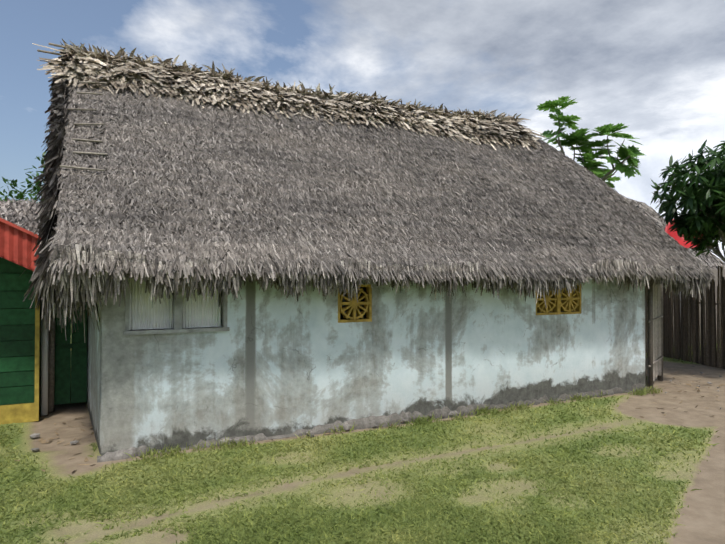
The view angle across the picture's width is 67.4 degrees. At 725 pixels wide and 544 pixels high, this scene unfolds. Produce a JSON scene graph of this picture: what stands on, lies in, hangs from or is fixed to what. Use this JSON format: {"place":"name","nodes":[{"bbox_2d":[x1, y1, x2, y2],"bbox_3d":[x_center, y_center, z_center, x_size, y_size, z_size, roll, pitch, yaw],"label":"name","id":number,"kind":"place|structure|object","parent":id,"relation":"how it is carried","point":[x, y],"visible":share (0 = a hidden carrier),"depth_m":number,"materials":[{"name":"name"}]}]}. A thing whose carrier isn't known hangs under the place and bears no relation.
{"place":"outdoors","nodes":[
{"label":"outdoors","id":0,"kind":"place"},
{"bbox_2d":[0,152,45,202],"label":"tree","id":1,"kind":"object","parent":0,"point":[21,195],"depth_m":14.46,"materials":[{"name":"green plant"}]},
{"bbox_2d":[86,287,563,454],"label":"side walls","id":2,"kind":"structure","parent":0,"point":[94,363],"depth_m":5.54,"materials":[{"name":"paint"}]},
{"bbox_2d":[22,43,717,311],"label":"thatched roof","id":3,"kind":"structure","parent":2,"relation":"on","point":[281,247],"depth_m":6.05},
{"bbox_2d":[37,43,450,170],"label":"roof poles","id":4,"kind":"object","parent":3,"relation":"on","point":[54,53],"visible":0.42,"depth_m":5.73,"materials":[{"name":"wood"}]},
{"bbox_2d":[39,243,710,340],"bbox_3d":[-0.036,0.228,8.233,8.597,0.802,5.508,0,-1,-26],"label":"thatch eave fringe","id":5,"kind":"object","parent":2,"relation":"on","point":[68,296],"visible":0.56,"depth_m":4.95,"materials":[{"name":"grey plant"}]},
{"bbox_2d":[58,90,701,277],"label":"strands","id":6,"kind":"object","parent":2,"relation":"on","point":[127,275],"depth_m":6.52},
{"bbox_2d":[32,39,544,149],"bbox_3d":[-0.418,-2.345,7.921,7.564,0.983,1.122,0,-1,-26],"label":"ridge cap","id":7,"kind":"object","parent":6,"relation":"on","point":[187,83],"visible":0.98,"depth_m":7.34,"materials":[{"name":"beige wicker"}]},
{"bbox_2d":[0,353,718,543],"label":"grass","id":8,"kind":"structure","parent":0,"point":[409,532],"depth_m":3.94,"materials":[{"name":"green plant"}]},
{"bbox_2d":[0,354,724,543],"bbox_3d":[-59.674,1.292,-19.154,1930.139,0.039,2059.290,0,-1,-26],"label":"ground","id":9,"kind":"structure","parent":0,"point":[702,518],"depth_m":4.38,"materials":[{"name":"beige soil"}]},
{"bbox_2d":[0,258,86,412],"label":"plank wall","id":10,"kind":"structure","parent":9,"relation":"on","point":[17,350],"depth_m":5.94,"materials":[{"name":"green wood"}]},
{"bbox_2d":[0,221,39,270],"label":"red sheet","id":11,"kind":"object","parent":10,"relation":"attached to","point":[16,244],"visible":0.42,"depth_m":5.30,"materials":[{"name":"red metal"}]},
{"bbox_2d":[0,218,40,238],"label":"ridge cap","id":12,"kind":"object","parent":11,"relation":"attached to","point":[18,227],"depth_m":5.28,"materials":[{"name":"red metal"}]},
{"bbox_2d":[0,284,39,423],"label":"wall trim","id":13,"kind":"structure","parent":10,"relation":"attached to","point":[19,413],"depth_m":5.94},
{"bbox_2d":[0,198,43,257],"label":"thatched roof","id":14,"kind":"structure","parent":10,"relation":"on","point":[22,214],"depth_m":7.89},
{"bbox_2d":[41,300,47,415],"bbox_3d":[-3.627,0.877,6.150,0.111,1.520,0.276,0,-1,-26],"label":"wooden post","id":15,"kind":"object","parent":9,"relation":"on","point":[44,370],"visible":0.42,"depth_m":6.22,"materials":[{"name":"white wood"}]},
{"bbox_2d":[48,311,54,411],"bbox_3d":[-3.745,0.665,6.353,0.658,1.951,0.079,1,-1,-33],"label":"wooden post","id":16,"kind":"object","parent":9,"relation":"on","point":[51,356],"visible":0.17,"depth_m":6.37,"materials":[{"name":"wood"}]},
{"bbox_2d":[15,366,724,472],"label":"leaf litter","id":17,"kind":"object","parent":9,"relation":"on","point":[86,458],"visible":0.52,"depth_m":5.76,"materials":[{"name":"brown plant"}]},
{"bbox_2d":[101,266,644,455],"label":"front wall","id":18,"kind":"structure","parent":9,"relation":"on","point":[272,362],"depth_m":5.73,"materials":[{"name":"paint"}]},
{"bbox_2d":[123,278,229,334],"bbox_3d":[-1.697,0.181,5.004,0.920,0.750,0.105,0,-1,-26],"label":"window frame","id":19,"kind":"object","parent":18,"relation":"attached to","point":[177,314],"visible":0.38,"depth_m":4.97,"materials":[{"name":"grey wood"}]},
{"bbox_2d":[130,278,220,329],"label":"window shutters","id":20,"kind":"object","parent":19,"relation":"in","point":[145,313],"depth_m":5.03,"materials":[{"name":"grey wood"}]},
{"bbox_2d":[338,284,580,322],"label":"ventilation grilles","id":21,"kind":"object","parent":18,"relation":"attached to","point":[567,304],"depth_m":6.88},
{"bbox_2d":[97,383,650,462],"bbox_3d":[0.906,1.598,6.159,7.030,0.140,0.118,0,-1,-26],"label":"wall base","id":22,"kind":"object","parent":9,"relation":"on","point":[362,423],"visible":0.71,"depth_m":5.80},
{"bbox_2d":[30,372,721,451],"bbox_3d":[1.669,1.609,6.191,9.628,0.111,3.283,0,-1,-26],"label":"rubble","id":23,"kind":"object","parent":9,"relation":"on","point":[346,425],"visible":0.77,"depth_m":5.35,"materials":[{"name":"grey stone"}]},
{"bbox_2d":[126,384,661,463],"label":"wall tufts","id":24,"kind":"object","parent":9,"relation":"on","point":[494,411],"visible":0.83,"depth_m":5.83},
{"bbox_2d":[645,278,663,388],"bbox_3d":[4.374,0.715,8.130,0.170,2.000,1.039,-1,-1,42],"label":"door","id":25,"kind":"structure","parent":9,"relation":"on","point":[655,356],"depth_m":8.06,"materials":[{"name":"grey wood"}]},
{"bbox_2d":[624,197,724,268],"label":"thatched roof","id":26,"kind":"structure","parent":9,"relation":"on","point":[711,260],"depth_m":15.46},
{"bbox_2d":[646,266,724,368],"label":"cane fence","id":27,"kind":"object","parent":9,"relation":"on","point":[689,338],"visible":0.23,"depth_m":10.07,"materials":[{"name":"brown wood"}]},
{"bbox_2d":[650,140,724,261],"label":"mango","id":28,"kind":"object","parent":9,"relation":"on","point":[690,219],"depth_m":8.29,"materials":[{"name":"green plant"}]},
{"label":"dish pole","id":29,"kind":"object","parent":9,"relation":"on","visible":0},
{"bbox_2d":[665,220,696,248],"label":"roof","id":30,"kind":"structure","parent":29,"relation":"attached to","point":[676,237],"depth_m":11.10,"materials":[{"name":"red metal"}]},
{"bbox_2d":[0,0,724,262],"label":"sky","id":31,"kind":"structure","parent":0,"point":[656,68],"materials":[{"name":"blue"}]},
{"bbox_2d":[536,96,645,188],"bbox_3d":[6.732,-1.721,17.545,4.175,7.043,4.453,0,-1,-26],"label":"tree","id":32,"kind":"object","parent":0,"point":[579,137],"depth_m":16.56,"materials":[{"name":"green plant"}]},
{"bbox_2d":[663,269,724,337],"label":"hut walls","id":33,"kind":"structure","parent":0,"point":[715,272],"depth_m":13.14,"materials":[{"name":"wood"}]}
]}

